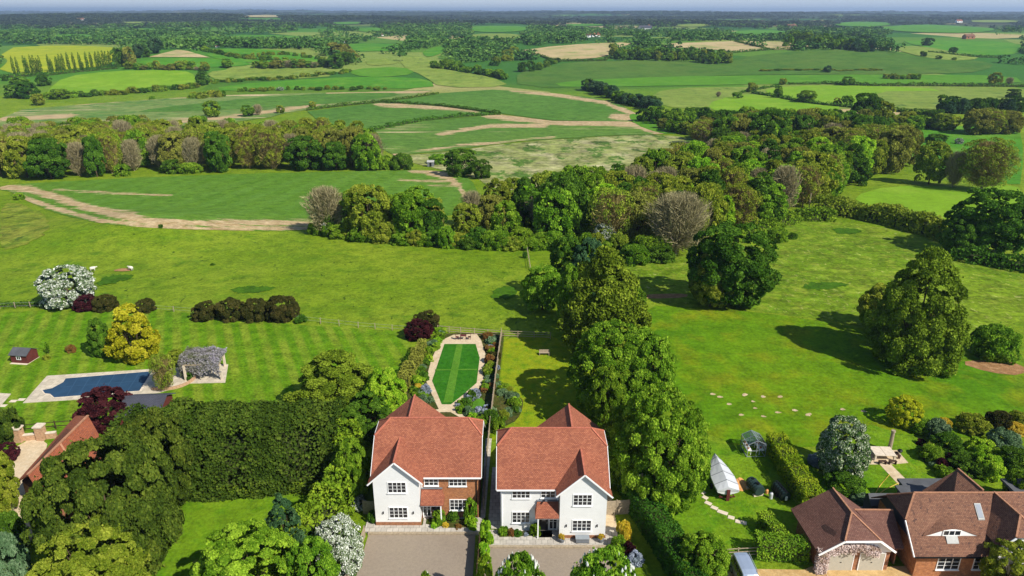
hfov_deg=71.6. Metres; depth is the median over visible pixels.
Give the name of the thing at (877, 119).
oak tree
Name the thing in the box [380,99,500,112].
field hedge
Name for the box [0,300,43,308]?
hedge
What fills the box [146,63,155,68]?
shrub
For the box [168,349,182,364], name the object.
ash tree
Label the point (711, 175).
tree
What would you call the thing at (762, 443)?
greenhouse
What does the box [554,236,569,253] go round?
shrub
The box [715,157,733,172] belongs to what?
budding tree
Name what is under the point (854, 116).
oak tree
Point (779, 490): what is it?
tank
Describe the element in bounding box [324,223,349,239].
shrub
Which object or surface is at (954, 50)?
oak tree
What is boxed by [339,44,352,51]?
ash tree
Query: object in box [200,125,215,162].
ash tree
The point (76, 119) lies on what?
tree
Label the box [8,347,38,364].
playhouse
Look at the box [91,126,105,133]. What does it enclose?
budding tree
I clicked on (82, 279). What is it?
hawthorn tree
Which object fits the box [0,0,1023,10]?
sky
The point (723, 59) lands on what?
tree
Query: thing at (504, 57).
shrub
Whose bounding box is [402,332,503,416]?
garden bed
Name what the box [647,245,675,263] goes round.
shrub
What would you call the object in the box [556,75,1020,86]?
field
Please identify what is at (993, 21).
field
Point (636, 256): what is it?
shrub
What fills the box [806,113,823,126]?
ash tree
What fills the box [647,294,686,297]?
field
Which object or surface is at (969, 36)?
house
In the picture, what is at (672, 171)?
bare tree
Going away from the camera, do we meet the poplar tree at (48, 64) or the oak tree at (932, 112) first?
the oak tree at (932, 112)
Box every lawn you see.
[0,309,409,449]
[149,493,350,575]
[432,344,479,403]
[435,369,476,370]
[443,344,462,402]
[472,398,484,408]
[492,336,595,439]
[639,418,827,570]
[828,425,937,505]
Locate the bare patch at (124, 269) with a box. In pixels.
[114,268,132,270]
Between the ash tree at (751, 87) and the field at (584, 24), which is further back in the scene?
the field at (584, 24)
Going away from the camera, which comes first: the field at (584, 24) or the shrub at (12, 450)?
the shrub at (12, 450)
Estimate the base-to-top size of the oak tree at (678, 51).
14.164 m
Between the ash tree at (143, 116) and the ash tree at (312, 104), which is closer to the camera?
the ash tree at (143, 116)
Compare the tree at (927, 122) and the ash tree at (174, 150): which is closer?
the ash tree at (174, 150)
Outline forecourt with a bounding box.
[3,440,46,546]
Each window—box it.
[387,482,406,493]
[389,507,408,518]
[423,507,431,516]
[424,479,438,486]
[448,479,466,486]
[449,499,466,510]
[512,491,530,499]
[512,512,529,523]
[540,491,555,498]
[549,519,556,528]
[571,520,591,531]
[572,494,592,506]
[935,559,960,570]
[942,530,961,535]
[971,559,985,570]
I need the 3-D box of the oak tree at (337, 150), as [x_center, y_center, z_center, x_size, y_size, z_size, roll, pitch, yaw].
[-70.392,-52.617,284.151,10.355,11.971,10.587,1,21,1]
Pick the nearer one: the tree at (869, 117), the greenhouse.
the greenhouse
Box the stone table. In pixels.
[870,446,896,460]
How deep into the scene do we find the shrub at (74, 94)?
597.03 m
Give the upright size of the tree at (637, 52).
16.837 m
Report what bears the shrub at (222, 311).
on the lawn at (265, 360)
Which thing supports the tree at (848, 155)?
on the ground at (352, 284)
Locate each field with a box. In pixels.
[0,46,112,74]
[0,89,431,125]
[0,170,476,230]
[0,203,49,248]
[48,70,194,92]
[56,34,89,36]
[139,93,398,111]
[140,57,249,67]
[150,50,206,56]
[207,48,316,63]
[207,68,329,80]
[218,77,432,90]
[235,35,302,37]
[245,15,277,16]
[308,103,493,129]
[333,22,357,23]
[349,43,401,51]
[351,67,412,76]
[357,28,380,31]
[366,58,399,64]
[374,115,664,154]
[394,90,634,120]
[401,54,505,86]
[407,134,706,189]
[423,46,443,56]
[472,26,526,31]
[473,33,518,38]
[517,49,992,87]
[525,42,629,59]
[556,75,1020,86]
[566,24,601,25]
[617,220,1023,333]
[630,114,675,133]
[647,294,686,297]
[648,306,1023,446]
[653,86,1023,109]
[664,41,764,52]
[676,24,707,26]
[709,94,838,112]
[734,30,784,35]
[742,41,807,49]
[766,85,937,105]
[835,22,889,26]
[841,109,899,114]
[855,185,1019,218]
[877,91,969,108]
[883,24,993,32]
[895,46,977,59]
[905,40,1020,54]
[911,126,1022,183]
[965,360,1023,374]
[971,20,1015,21]
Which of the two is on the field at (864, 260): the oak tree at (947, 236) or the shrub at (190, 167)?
the oak tree at (947, 236)
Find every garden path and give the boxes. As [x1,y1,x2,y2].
[426,334,484,416]
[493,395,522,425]
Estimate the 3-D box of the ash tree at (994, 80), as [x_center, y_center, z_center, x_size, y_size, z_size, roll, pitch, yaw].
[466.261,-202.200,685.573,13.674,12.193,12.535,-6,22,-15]
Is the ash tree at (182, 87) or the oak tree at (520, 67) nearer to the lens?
the ash tree at (182, 87)
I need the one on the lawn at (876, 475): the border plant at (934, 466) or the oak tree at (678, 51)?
the border plant at (934, 466)
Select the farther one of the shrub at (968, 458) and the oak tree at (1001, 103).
the oak tree at (1001, 103)
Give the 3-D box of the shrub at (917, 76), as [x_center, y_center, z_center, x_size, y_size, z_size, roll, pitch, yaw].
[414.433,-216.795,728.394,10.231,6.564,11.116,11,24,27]
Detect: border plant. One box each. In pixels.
[410,374,418,383]
[413,375,425,384]
[418,371,429,381]
[419,394,426,401]
[421,383,431,392]
[422,346,433,355]
[423,359,430,364]
[426,355,433,361]
[426,396,434,403]
[430,342,440,350]
[433,336,442,344]
[434,332,445,338]
[455,405,463,413]
[461,397,472,406]
[463,406,474,416]
[466,389,476,398]
[467,412,476,417]
[471,388,480,397]
[475,406,481,412]
[480,387,488,392]
[481,383,492,390]
[482,331,492,339]
[482,365,491,374]
[484,354,495,363]
[484,369,493,376]
[485,336,496,343]
[485,345,497,352]
[485,379,493,382]
[487,347,496,351]
[487,360,495,366]
[487,422,492,431]
[491,351,500,360]
[496,388,507,396]
[497,382,508,389]
[498,409,509,419]
[498,416,506,420]
[504,391,516,398]
[504,407,512,416]
[509,397,521,406]
[512,406,518,412]
[915,438,925,445]
[928,461,935,468]
[932,464,944,471]
[934,457,948,466]
[935,466,953,477]
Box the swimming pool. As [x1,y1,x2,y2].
[41,371,151,397]
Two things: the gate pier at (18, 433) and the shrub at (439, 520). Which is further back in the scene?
the gate pier at (18, 433)
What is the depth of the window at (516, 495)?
71.64 m
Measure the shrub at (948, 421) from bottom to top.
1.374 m
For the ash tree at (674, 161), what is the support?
on the ground at (352, 284)
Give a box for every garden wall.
[22,433,35,440]
[45,431,56,438]
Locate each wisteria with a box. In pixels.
[176,345,227,377]
[813,543,881,575]
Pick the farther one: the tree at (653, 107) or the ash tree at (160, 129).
the tree at (653, 107)
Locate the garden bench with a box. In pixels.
[539,349,548,355]
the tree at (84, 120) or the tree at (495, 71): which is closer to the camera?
the tree at (84, 120)
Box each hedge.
[0,65,119,77]
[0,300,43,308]
[101,394,348,503]
[248,418,366,575]
[305,92,438,110]
[368,111,500,130]
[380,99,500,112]
[392,338,427,397]
[512,52,609,61]
[615,470,708,575]
[726,45,827,52]
[733,40,767,47]
[733,205,838,242]
[740,83,779,92]
[751,90,853,107]
[752,529,810,564]
[755,509,790,538]
[766,431,823,504]
[788,81,820,84]
[811,193,949,239]
[821,81,1023,86]
[893,107,944,114]
[928,50,1004,57]
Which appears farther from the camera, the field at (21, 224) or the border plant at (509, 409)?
the field at (21, 224)
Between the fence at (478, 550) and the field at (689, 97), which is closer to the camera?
the fence at (478, 550)
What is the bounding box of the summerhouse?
[1000,478,1023,491]
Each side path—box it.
[480,438,491,517]
[489,467,500,528]
[606,495,616,526]
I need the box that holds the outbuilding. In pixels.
[862,493,889,508]
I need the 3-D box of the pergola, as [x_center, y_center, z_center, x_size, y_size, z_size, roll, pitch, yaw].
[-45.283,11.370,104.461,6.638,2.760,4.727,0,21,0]
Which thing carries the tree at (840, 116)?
on the ground at (352, 284)
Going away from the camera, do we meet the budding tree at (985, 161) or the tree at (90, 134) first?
the budding tree at (985, 161)
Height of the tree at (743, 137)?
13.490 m
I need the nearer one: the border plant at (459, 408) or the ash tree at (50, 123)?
the border plant at (459, 408)
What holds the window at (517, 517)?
in the house at (552, 473)
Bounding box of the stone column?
[888,429,895,448]
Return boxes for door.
[539,519,547,529]
[828,554,853,569]
[858,554,884,569]
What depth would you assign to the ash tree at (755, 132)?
323.79 m
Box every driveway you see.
[356,535,474,575]
[484,548,610,575]
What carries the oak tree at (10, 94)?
on the ground at (352, 284)
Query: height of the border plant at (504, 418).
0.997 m
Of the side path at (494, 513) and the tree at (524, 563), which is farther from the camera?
the side path at (494, 513)
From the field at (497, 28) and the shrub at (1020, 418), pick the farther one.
the field at (497, 28)
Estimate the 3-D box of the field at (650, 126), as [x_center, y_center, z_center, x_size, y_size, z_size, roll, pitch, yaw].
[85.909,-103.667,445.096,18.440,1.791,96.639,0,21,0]
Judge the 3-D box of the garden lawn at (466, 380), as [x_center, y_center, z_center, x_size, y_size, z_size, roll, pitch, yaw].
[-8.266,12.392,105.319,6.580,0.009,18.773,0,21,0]
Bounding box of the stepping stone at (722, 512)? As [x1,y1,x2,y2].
[717,509,727,515]
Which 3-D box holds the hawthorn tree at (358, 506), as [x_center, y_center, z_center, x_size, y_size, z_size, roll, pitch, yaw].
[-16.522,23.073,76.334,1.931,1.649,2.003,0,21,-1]
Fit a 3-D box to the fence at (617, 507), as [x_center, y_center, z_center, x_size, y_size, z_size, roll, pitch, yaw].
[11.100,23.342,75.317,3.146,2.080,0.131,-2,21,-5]
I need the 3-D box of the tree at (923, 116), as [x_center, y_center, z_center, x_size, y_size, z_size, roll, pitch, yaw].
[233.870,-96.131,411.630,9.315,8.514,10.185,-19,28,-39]
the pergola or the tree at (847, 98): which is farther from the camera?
the tree at (847, 98)
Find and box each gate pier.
[11,425,23,442]
[31,423,46,440]
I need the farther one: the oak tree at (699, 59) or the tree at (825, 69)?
the oak tree at (699, 59)
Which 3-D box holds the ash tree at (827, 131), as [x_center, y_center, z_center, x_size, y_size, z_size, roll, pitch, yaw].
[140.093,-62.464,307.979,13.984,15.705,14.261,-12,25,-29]
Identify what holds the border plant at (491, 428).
on the ground at (352, 284)
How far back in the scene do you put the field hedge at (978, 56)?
896.93 m
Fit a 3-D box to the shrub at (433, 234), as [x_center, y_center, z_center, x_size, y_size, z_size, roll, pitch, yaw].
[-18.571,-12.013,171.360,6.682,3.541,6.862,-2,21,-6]
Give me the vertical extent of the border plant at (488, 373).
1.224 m
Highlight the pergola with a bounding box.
[182,350,225,380]
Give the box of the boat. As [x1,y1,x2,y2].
[710,453,738,500]
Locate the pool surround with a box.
[23,367,178,402]
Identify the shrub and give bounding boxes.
[0,441,20,460]
[0,507,31,557]
[0,530,35,575]
[12,192,25,199]
[42,92,50,97]
[42,354,50,359]
[44,342,49,353]
[65,344,76,353]
[68,90,78,97]
[72,293,95,312]
[80,92,92,96]
[90,89,98,95]
[90,294,119,312]
[98,90,107,95]
[108,89,118,94]
[113,163,130,176]
[134,63,145,69]
[134,298,156,313]
[137,87,146,92]
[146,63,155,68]
[146,87,154,91]
[160,159,180,173]
[171,84,181,89]
[177,161,203,173]
[181,60,187,69]
[184,371,192,380]
[186,82,195,88]
[186,93,196,98]
[188,61,196,69]
[191,299,215,322]
[196,92,207,98]
[213,90,223,96]
[214,296,244,322]
[240,298,269,323]
[265,295,300,323]
[294,314,307,323]
[306,220,321,235]
[314,87,322,90]
[318,214,339,236]
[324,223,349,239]
[340,222,350,238]
[346,225,369,242]
[349,86,357,90]
[367,510,375,523]
[368,221,394,243]
[377,155,392,169]
[382,220,400,242]
[389,152,413,170]
[390,230,413,245]
[405,229,421,246]
[412,231,436,246]
[424,230,441,246]
[428,154,446,164]
[429,60,436,67]
[430,521,437,528]
[432,510,445,526]
[437,225,455,249]
[440,60,450,68]
[442,521,448,527]
[446,232,468,247]
[446,510,458,522]
[452,64,459,70]
[455,234,477,249]
[463,497,476,521]
[464,515,477,530]
[465,226,492,248]
[473,64,481,73]
[476,556,484,570]
[477,414,487,430]
[478,229,498,250]
[479,519,493,544]
[479,541,489,557]
[483,409,497,421]
[485,69,492,75]
[488,61,499,65]
[488,230,512,250]
[492,418,504,434]
[493,56,500,62]
[497,526,508,536]
[498,234,524,251]
[501,55,509,60]
[507,527,513,536]
[510,226,533,249]
[514,529,521,537]
[522,235,542,251]
[529,523,540,536]
[534,232,553,250]
[544,229,562,250]
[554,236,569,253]
[558,533,564,539]
[579,232,591,254]
[590,232,606,252]
[597,533,603,539]
[601,239,619,249]
[609,232,629,255]
[609,534,626,552]
[616,520,631,540]
[618,242,636,258]
[619,244,650,266]
[623,541,635,555]
[628,549,644,567]
[632,234,648,247]
[634,287,646,321]
[638,235,658,257]
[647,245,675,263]
[651,235,672,258]
[767,225,788,242]
[787,232,797,239]
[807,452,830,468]
[822,468,867,497]
[848,492,865,505]
[882,74,890,78]
[908,415,933,436]
[911,73,921,79]
[916,443,946,462]
[922,417,951,439]
[927,431,965,454]
[939,417,952,427]
[944,452,962,467]
[945,450,985,479]
[955,411,993,435]
[964,436,995,453]
[969,322,1022,364]
[970,451,1006,482]
[984,409,1012,430]
[984,446,1009,462]
[986,426,1023,453]
[996,445,1023,475]
[1005,421,1023,437]
[1008,410,1023,424]
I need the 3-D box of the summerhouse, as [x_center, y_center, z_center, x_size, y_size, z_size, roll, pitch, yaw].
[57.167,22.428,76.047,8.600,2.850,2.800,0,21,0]
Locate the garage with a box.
[791,487,903,569]
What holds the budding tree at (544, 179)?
on the ground at (352, 284)
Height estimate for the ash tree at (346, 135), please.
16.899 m
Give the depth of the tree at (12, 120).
337.98 m
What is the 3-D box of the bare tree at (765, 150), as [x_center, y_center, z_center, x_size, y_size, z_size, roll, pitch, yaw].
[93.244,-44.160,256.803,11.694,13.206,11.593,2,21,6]
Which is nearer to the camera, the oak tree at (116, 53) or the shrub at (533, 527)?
the shrub at (533, 527)
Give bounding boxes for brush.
[949,245,1023,272]
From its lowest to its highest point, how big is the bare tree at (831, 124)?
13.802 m
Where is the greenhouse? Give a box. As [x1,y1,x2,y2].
[740,430,766,456]
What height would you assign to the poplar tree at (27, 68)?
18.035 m
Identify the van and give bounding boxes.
[730,552,758,575]
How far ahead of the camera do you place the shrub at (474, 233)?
167.32 m
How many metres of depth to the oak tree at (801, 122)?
341.79 m
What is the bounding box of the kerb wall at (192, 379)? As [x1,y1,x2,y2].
[151,373,195,390]
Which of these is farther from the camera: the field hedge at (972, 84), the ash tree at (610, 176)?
the field hedge at (972, 84)
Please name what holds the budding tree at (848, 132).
on the ground at (352, 284)
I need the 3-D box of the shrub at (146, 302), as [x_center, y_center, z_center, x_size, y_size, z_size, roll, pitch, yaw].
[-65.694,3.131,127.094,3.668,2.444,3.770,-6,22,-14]
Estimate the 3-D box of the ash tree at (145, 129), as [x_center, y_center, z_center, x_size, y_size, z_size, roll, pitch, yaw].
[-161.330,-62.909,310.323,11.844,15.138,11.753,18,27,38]
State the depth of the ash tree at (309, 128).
312.88 m
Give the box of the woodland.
[0,9,1023,64]
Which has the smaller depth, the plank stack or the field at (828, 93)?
the plank stack
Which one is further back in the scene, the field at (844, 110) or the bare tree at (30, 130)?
the field at (844, 110)
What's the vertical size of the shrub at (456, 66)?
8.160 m
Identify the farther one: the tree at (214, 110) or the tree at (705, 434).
the tree at (214, 110)
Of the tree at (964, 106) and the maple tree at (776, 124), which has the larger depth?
the tree at (964, 106)
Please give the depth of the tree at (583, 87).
658.58 m
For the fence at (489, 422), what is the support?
on the ground at (352, 284)
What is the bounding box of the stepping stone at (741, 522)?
[735,519,746,524]
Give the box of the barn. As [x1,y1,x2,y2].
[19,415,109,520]
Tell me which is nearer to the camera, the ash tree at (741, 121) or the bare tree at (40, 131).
the bare tree at (40, 131)
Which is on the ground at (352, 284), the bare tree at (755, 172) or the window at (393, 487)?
the bare tree at (755, 172)
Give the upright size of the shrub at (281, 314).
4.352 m
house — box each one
[115,393,174,424]
[367,394,484,524]
[496,403,613,538]
[638,24,651,28]
[962,33,974,38]
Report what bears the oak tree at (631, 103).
on the ground at (352, 284)
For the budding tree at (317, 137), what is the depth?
288.80 m
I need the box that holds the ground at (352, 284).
[0,10,1023,575]
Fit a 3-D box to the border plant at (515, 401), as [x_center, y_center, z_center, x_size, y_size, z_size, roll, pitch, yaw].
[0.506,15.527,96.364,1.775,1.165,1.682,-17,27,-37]
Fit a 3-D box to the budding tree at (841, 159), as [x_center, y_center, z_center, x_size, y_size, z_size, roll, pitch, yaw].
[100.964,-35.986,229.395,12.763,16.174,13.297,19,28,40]
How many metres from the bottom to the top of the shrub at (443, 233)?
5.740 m
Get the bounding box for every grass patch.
[96,274,133,285]
[231,285,274,293]
[490,285,516,299]
[802,282,844,289]
[833,228,861,233]
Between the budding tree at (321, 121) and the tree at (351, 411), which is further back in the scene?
the budding tree at (321, 121)
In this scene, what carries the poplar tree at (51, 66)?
on the field at (41, 52)
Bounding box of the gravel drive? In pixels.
[727,565,911,575]
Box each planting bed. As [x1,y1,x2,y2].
[426,519,476,527]
[499,531,533,536]
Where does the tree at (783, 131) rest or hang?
on the ground at (352, 284)
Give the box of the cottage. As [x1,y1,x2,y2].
[871,468,1023,575]
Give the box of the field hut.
[427,160,433,166]
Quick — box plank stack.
[736,477,749,490]
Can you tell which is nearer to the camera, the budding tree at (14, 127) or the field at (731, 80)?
the budding tree at (14, 127)
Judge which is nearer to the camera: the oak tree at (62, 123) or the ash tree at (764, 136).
the ash tree at (764, 136)
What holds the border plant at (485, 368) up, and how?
on the garden bed at (486, 397)
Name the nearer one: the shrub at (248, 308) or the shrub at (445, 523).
the shrub at (445, 523)
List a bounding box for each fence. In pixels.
[25,420,70,428]
[152,305,409,330]
[345,526,365,575]
[362,500,374,513]
[437,325,550,338]
[476,525,480,572]
[483,328,501,508]
[606,500,630,514]
[714,546,757,556]
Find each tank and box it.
[746,477,764,496]
[771,480,790,501]
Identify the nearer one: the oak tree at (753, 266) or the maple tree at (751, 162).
the oak tree at (753, 266)
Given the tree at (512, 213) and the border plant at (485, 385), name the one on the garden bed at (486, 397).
the border plant at (485, 385)
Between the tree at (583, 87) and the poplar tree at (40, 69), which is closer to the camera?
the tree at (583, 87)
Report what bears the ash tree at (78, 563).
on the ground at (352, 284)
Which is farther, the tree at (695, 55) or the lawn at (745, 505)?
the tree at (695, 55)
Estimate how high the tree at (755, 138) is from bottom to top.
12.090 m
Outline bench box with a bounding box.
[575,535,589,543]
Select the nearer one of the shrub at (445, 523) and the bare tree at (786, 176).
the shrub at (445, 523)
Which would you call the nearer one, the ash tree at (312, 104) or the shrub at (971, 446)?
the shrub at (971, 446)
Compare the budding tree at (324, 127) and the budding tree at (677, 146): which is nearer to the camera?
the budding tree at (677, 146)
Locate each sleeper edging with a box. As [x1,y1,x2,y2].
[368,532,478,534]
[489,545,606,547]
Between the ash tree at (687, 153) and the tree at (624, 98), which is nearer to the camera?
the ash tree at (687, 153)
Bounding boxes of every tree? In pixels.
[0,134,16,171]
[0,136,13,176]
[0,406,26,444]
[0,450,20,512]
[1,74,8,80]
[2,135,41,178]
[3,85,20,97]
[4,122,20,130]
[4,125,30,136]
[6,116,28,123]
[6,129,24,135]
[7,131,29,154]
[8,76,29,83]
[10,57,15,74]
[13,81,40,98]
[13,120,33,127]
[14,57,19,71]
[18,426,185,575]
[21,57,26,73]
[22,137,70,178]
[23,132,53,173]
[24,58,29,72]
[24,514,151,575]
[26,127,36,133]
[28,54,33,72]
[30,93,45,104]
[31,55,36,72]
[31,122,47,129]
[31,129,46,135]
[33,264,96,309]
[34,74,51,85]
[36,126,53,129]
[36,129,54,136]
[37,55,42,71]
[42,121,55,129]
[46,54,51,71]
[47,89,69,98]
[47,139,68,171]
[49,58,53,70]
[53,125,66,135]
[53,129,69,137]
[54,56,58,70]
[54,121,66,127]
[54,134,70,167]
[57,54,62,70]
[60,53,65,70]
[63,124,88,136]
[63,141,86,175]
[65,53,70,68]
[65,136,88,159]
[66,116,82,124]
[69,127,90,136]
[71,52,76,68]
[72,384,132,433]
[76,122,89,136]
[77,52,81,69]
[77,119,95,130]
[81,135,106,176]
[84,53,88,66]
[86,317,111,357]
[87,117,101,120]
[87,120,111,131]
[87,132,101,167]
[88,53,93,68]
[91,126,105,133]
[93,51,98,66]
[93,130,113,138]
[94,132,122,172]
[97,52,101,66]
[101,50,105,66]
[101,302,160,364]
[103,128,119,132]
[104,51,108,67]
[106,115,119,120]
[106,133,125,164]
[107,51,111,66]
[109,47,127,66]
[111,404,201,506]
[112,121,132,131]
[112,132,125,148]
[117,90,129,94]
[117,114,139,125]
[119,139,142,170]
[122,46,136,65]
[122,62,132,68]
[122,129,151,166]
[123,129,148,145]
[125,86,135,92]
[132,43,143,57]
[133,127,150,139]
[134,120,151,126]
[138,114,150,120]
[141,123,159,136]
[142,49,150,56]
[144,137,159,166]
[146,37,163,52]
[148,134,167,165]
[148,353,176,389]
[149,130,164,141]
[150,118,171,127]
[152,60,160,68]
[152,85,160,90]
[155,127,167,132]
[157,131,186,168]
[163,119,183,130]
[164,125,182,133]
[166,64,176,69]
[168,130,186,159]
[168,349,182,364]
[174,61,185,68]
[178,84,184,89]
[180,136,205,165]
[181,127,203,163]
[184,117,203,128]
[187,115,207,127]
[187,517,301,575]
[194,71,209,85]
[199,62,210,70]
[200,121,216,130]
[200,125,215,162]
[200,136,222,166]
[201,100,220,116]
[203,131,232,172]
[204,123,226,134]
[217,119,228,127]
[220,127,236,148]
[221,58,233,67]
[222,118,235,122]
[222,134,241,166]
[223,122,237,134]
[230,124,253,153]
[233,136,261,168]
[240,105,254,115]
[240,121,251,126]
[244,125,266,162]
[250,128,286,168]
[251,61,259,67]
[253,104,262,114]
[259,60,269,67]
[259,493,315,567]
[262,119,279,126]
[265,126,283,165]
[270,60,282,68]
[272,122,291,160]
[276,105,284,112]
[280,119,296,130]
[281,133,298,163]
[281,347,382,429]
[282,534,340,575]
[283,60,293,67]
[283,135,324,170]
[287,60,298,67]
[291,127,308,157]
[294,62,304,66]
[297,125,312,134]
[298,117,314,132]
[299,184,345,231]
[302,133,325,165]
[306,62,316,67]
[309,101,315,107]
[311,117,331,132]
[311,128,331,157]
[314,512,364,575]
[317,58,328,66]
[318,125,333,139]
[320,128,340,162]
[321,141,349,169]
[327,42,336,49]
[327,56,344,68]
[329,405,366,452]
[332,44,344,53]
[332,122,345,130]
[332,190,365,222]
[333,55,344,64]
[334,437,371,499]
[335,119,345,130]
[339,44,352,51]
[339,52,352,64]
[339,128,363,167]
[342,126,362,163]
[342,183,392,238]
[344,49,355,52]
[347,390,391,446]
[348,120,363,128]
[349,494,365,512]
[351,132,382,169]
[353,197,377,231]
[361,132,386,163]
[362,366,407,421]
[363,128,376,132]
[387,191,414,229]
[390,192,428,241]
[403,185,433,203]
[404,318,433,340]
[411,309,439,333]
[416,198,447,231]
[417,197,445,223]
[421,569,430,575]
[433,63,440,67]
[443,148,476,176]
[448,61,453,69]
[451,61,462,67]
[451,202,481,233]
[459,189,482,215]
[471,159,492,178]
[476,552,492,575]
[478,194,506,229]
[479,69,485,75]
[480,178,512,212]
[490,200,522,233]
[492,69,503,75]
[495,550,545,575]
[499,177,521,210]
[500,73,508,78]
[509,176,535,227]
[517,61,527,71]
[517,184,537,219]
[519,263,561,310]
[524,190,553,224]
[527,60,535,71]
[529,170,553,189]
[532,187,584,237]
[535,64,542,69]
[539,171,591,235]
[540,171,563,184]
[549,234,582,293]
[554,263,591,320]
[555,189,595,236]
[556,243,651,362]
[561,164,596,185]
[566,319,664,419]
[570,545,643,575]
[571,234,601,294]
[580,171,604,189]
[581,80,589,89]
[584,78,594,91]
[584,365,627,434]
[586,186,636,238]
[587,165,606,181]
[589,182,614,232]
[593,82,608,95]
[593,222,615,240]
[598,403,644,489]
[603,85,613,98]
[603,170,634,192]
[606,85,619,98]
[610,45,617,56]
[610,163,627,180]
[611,91,624,99]
[612,93,623,102]
[612,380,711,517]
[614,48,622,58]
[616,181,632,227]
[617,93,631,104]
[617,175,650,189]
[619,326,677,418]
[620,50,626,59]
[621,93,633,104]
[621,164,647,177]
[622,191,655,241]
[626,51,634,59]
[628,94,639,106]
[630,156,653,174]
[630,181,662,226]
[632,46,641,58]
[632,94,643,106]
[635,108,650,121]
[637,51,648,59]
[639,95,651,108]
[641,179,660,194]
[642,108,652,120]
[642,190,715,254]
[643,147,670,171]
[644,49,650,59]
[646,172,667,183]
[647,99,662,106]
[647,106,658,117]
[648,48,655,57]
[648,95,661,100]
[650,109,661,123]
[650,165,677,176]
[654,50,661,60]
[656,118,666,127]
[656,173,691,195]
[656,187,683,216]
[661,48,669,59]
[662,109,676,119]
[662,148,677,154]
[662,155,691,175]
[664,413,708,473]
[665,120,675,131]
[666,53,673,60]
[666,141,688,157]
[671,150,694,168]
[673,112,688,121]
[673,121,686,132]
[675,49,681,59]
[676,167,702,182]
[678,52,686,60]
[679,121,689,133]
[679,143,702,157]
[679,529,730,575]
[683,107,694,111]
[683,111,696,121]
[684,49,691,59]
[685,217,782,307]
[686,140,707,156]
[686,155,720,175]
[687,119,716,142]
[688,182,729,241]
[688,253,736,307]
[692,50,700,60]
[693,126,711,141]
[693,165,721,186]
[695,169,725,192]
[696,107,713,116]
[697,52,705,62]
[699,116,715,125]
[700,181,724,197]
[702,148,722,163]
[705,113,720,127]
[706,138,718,147]
[707,127,730,145]
[707,195,735,232]
[708,52,716,63]
[709,141,732,159]
[711,116,726,135]
[711,136,720,147]
[713,56,721,63]
[714,109,732,116]
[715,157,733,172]
[718,135,739,148]
[718,140,734,159]
[718,166,748,193]
[719,116,741,131]
[720,56,729,62]
[722,182,762,225]
[724,52,732,62]
[727,132,742,136]
[727,141,754,161]
[727,162,750,176]
[730,117,756,137]
[730,145,758,163]
[732,92,742,97]
[732,110,742,114]
[733,113,750,125]
[735,134,745,139]
[738,105,754,112]
[740,150,767,165]
[741,131,749,140]
[741,158,762,174]
[743,171,781,223]
[745,108,791,136]
[745,176,789,221]
[746,82,758,91]
[747,135,760,140]
[749,130,761,137]
[749,167,767,176]
[750,140,763,149]
[755,134,779,146]
[759,138,776,152]
[761,147,778,160]
[761,161,776,173]
[763,121,779,133]
[763,123,776,135]
[764,145,783,162]
[764,159,786,173]
[770,163,801,207]
[771,164,802,209]
[772,86,782,97]
[776,128,788,144]
[778,135,793,144]
[779,78,786,84]
[779,142,800,148]
[779,148,791,162]
[782,34,793,46]
[784,146,810,162]
[785,150,820,169]
[788,30,799,38]
[788,137,805,145]
[790,111,798,127]
[790,130,801,136]
[792,114,814,130]
[793,150,840,198]
[795,129,820,144]
[796,90,817,101]
[796,108,814,115]
[796,162,827,206]
[798,33,806,40]
[802,32,813,38]
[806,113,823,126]
[806,127,832,136]
[806,136,833,148]
[809,107,820,112]
[813,37,824,46]
[813,108,837,121]
[815,151,846,193]
[816,115,839,128]
[816,414,872,482]
[818,161,842,199]
[820,144,849,180]
[823,65,831,71]
[823,122,842,132]
[823,126,845,139]
[826,136,836,142]
[828,39,839,49]
[828,109,844,119]
[830,133,841,141]
[833,97,841,104]
[833,150,853,180]
[835,113,851,120]
[836,37,845,47]
[836,127,866,140]
[837,129,866,141]
[837,156,849,193]
[838,136,853,144]
[838,141,848,149]
[839,120,852,127]
[840,39,849,48]
[841,95,854,104]
[842,76,855,85]
[844,143,872,185]
[845,110,857,117]
[847,39,854,49]
[848,114,860,124]
[849,135,876,167]
[850,92,883,115]
[851,31,861,36]
[851,41,861,50]
[851,117,870,127]
[852,151,868,174]
[853,124,872,137]
[854,114,872,123]
[854,282,908,324]
[857,245,971,378]
[858,108,874,119]
[859,44,869,51]
[862,100,896,120]
[866,126,895,138]
[868,115,888,124]
[869,39,876,51]
[869,124,892,128]
[870,139,889,173]
[871,130,907,164]
[877,128,914,172]
[884,394,924,429]
[886,118,894,126]
[888,122,915,129]
[890,116,908,125]
[896,111,915,122]
[899,125,924,164]
[905,115,925,129]
[912,140,953,183]
[913,115,926,121]
[918,115,930,127]
[919,110,937,127]
[920,51,926,56]
[921,37,935,45]
[925,133,948,141]
[930,115,946,128]
[931,113,955,130]
[935,212,986,252]
[936,94,947,109]
[939,100,948,112]
[942,101,956,113]
[942,115,961,129]
[943,97,953,112]
[943,151,966,186]
[944,187,1023,253]
[948,47,958,51]
[950,98,959,113]
[954,136,1023,188]
[954,138,963,143]
[958,98,969,113]
[958,108,996,133]
[965,101,975,112]
[973,107,998,126]
[975,99,989,112]
[978,538,1023,575]
[983,109,1008,133]
[987,72,1003,83]
[987,98,998,108]
[997,98,1008,109]
[997,110,1022,133]
[999,110,1023,132]
[1002,98,1016,110]
[1002,468,1023,491]
[1005,77,1013,83]
[1005,89,1021,97]
[1010,95,1019,107]
[1016,102,1023,111]
[1017,97,1023,112]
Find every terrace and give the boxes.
[0,393,10,405]
[149,369,193,387]
[190,364,227,383]
[365,517,483,532]
[489,527,619,544]
[870,450,907,484]

